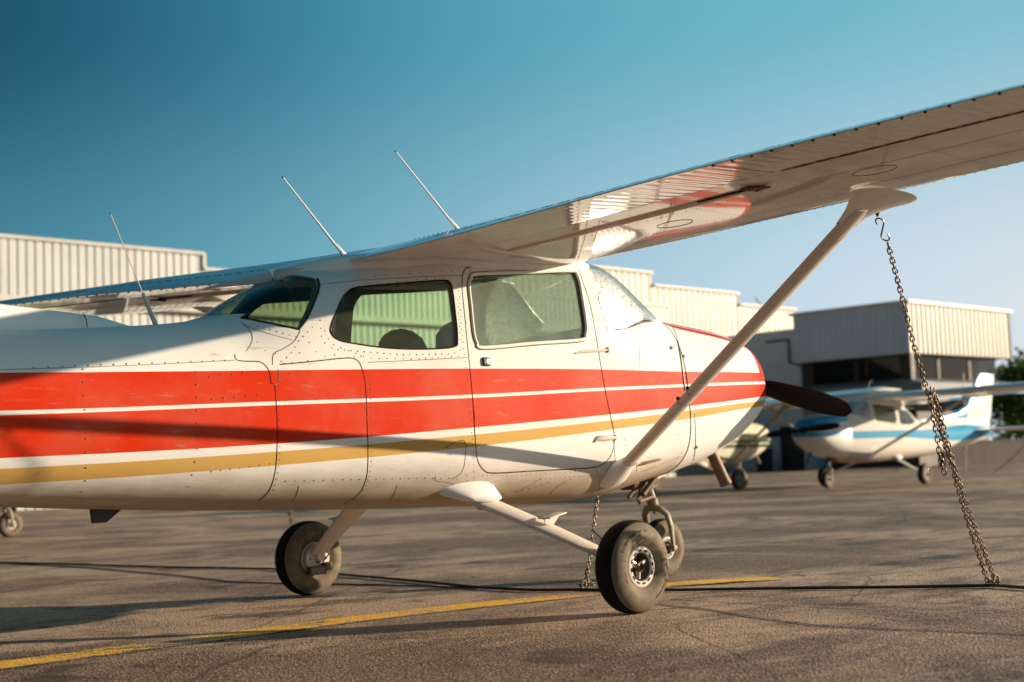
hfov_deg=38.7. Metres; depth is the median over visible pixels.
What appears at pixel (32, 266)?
hangar
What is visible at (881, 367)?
window
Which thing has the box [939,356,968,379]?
window
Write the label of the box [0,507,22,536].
light aircraft
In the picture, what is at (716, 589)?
ground cable
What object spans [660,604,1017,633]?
tar joint
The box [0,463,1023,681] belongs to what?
apron
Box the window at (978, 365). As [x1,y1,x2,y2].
[970,357,995,380]
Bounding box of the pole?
[963,373,966,471]
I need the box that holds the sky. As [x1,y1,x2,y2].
[0,0,1023,439]
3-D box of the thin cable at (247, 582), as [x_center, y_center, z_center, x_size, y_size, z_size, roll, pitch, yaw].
[-2.809,1.799,11.258,0.392,0.009,7.326,2,-7,-43]
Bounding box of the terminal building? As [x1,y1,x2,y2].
[725,299,1023,472]
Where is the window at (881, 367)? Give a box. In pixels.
[859,355,900,381]
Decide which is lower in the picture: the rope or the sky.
the rope
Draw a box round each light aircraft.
[0,83,1023,613]
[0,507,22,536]
[653,387,901,490]
[762,374,1023,487]
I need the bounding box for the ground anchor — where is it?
[993,574,999,583]
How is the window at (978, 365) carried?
in the terminal building
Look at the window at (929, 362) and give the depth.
67.17 m
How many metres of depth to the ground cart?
69.61 m
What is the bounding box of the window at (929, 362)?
[914,354,937,378]
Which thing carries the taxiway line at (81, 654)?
on the apron
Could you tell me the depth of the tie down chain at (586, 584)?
8.44 m
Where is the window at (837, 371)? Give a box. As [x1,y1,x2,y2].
[813,359,854,384]
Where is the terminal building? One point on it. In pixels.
(843, 348)
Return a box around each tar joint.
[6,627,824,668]
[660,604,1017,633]
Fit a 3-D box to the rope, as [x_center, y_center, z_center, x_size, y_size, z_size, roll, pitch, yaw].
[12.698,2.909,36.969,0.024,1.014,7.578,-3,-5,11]
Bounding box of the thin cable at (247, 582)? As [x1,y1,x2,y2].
[3,563,476,588]
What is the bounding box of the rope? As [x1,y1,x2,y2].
[993,446,1023,472]
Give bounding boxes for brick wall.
[938,439,1023,466]
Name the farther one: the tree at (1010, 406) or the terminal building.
the tree at (1010, 406)
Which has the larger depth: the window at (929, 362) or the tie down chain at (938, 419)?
the window at (929, 362)
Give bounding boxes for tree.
[988,394,1023,439]
[989,347,1023,439]
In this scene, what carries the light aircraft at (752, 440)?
on the apron
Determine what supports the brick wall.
on the apron
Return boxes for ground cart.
[757,447,773,471]
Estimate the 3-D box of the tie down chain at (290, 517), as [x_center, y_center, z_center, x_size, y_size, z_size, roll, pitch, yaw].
[-1.719,0.739,10.126,0.083,1.756,0.596,-5,-6,31]
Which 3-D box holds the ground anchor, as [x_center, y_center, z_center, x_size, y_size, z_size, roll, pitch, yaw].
[2.566,1.269,7.712,0.010,0.072,0.072,-7,-7,44]
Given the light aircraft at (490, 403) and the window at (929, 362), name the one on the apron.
the light aircraft at (490, 403)
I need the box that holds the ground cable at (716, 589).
[0,561,1023,591]
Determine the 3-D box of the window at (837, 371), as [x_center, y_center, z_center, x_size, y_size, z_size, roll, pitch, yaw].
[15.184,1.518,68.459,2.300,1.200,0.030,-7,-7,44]
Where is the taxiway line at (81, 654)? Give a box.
[0,576,781,669]
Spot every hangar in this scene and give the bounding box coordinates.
[0,234,675,511]
[398,265,796,474]
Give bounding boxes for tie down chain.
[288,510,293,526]
[578,495,598,586]
[875,212,999,583]
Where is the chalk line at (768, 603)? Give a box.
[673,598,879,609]
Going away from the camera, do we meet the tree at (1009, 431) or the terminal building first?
the terminal building
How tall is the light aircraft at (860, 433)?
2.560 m
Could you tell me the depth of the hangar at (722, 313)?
71.22 m

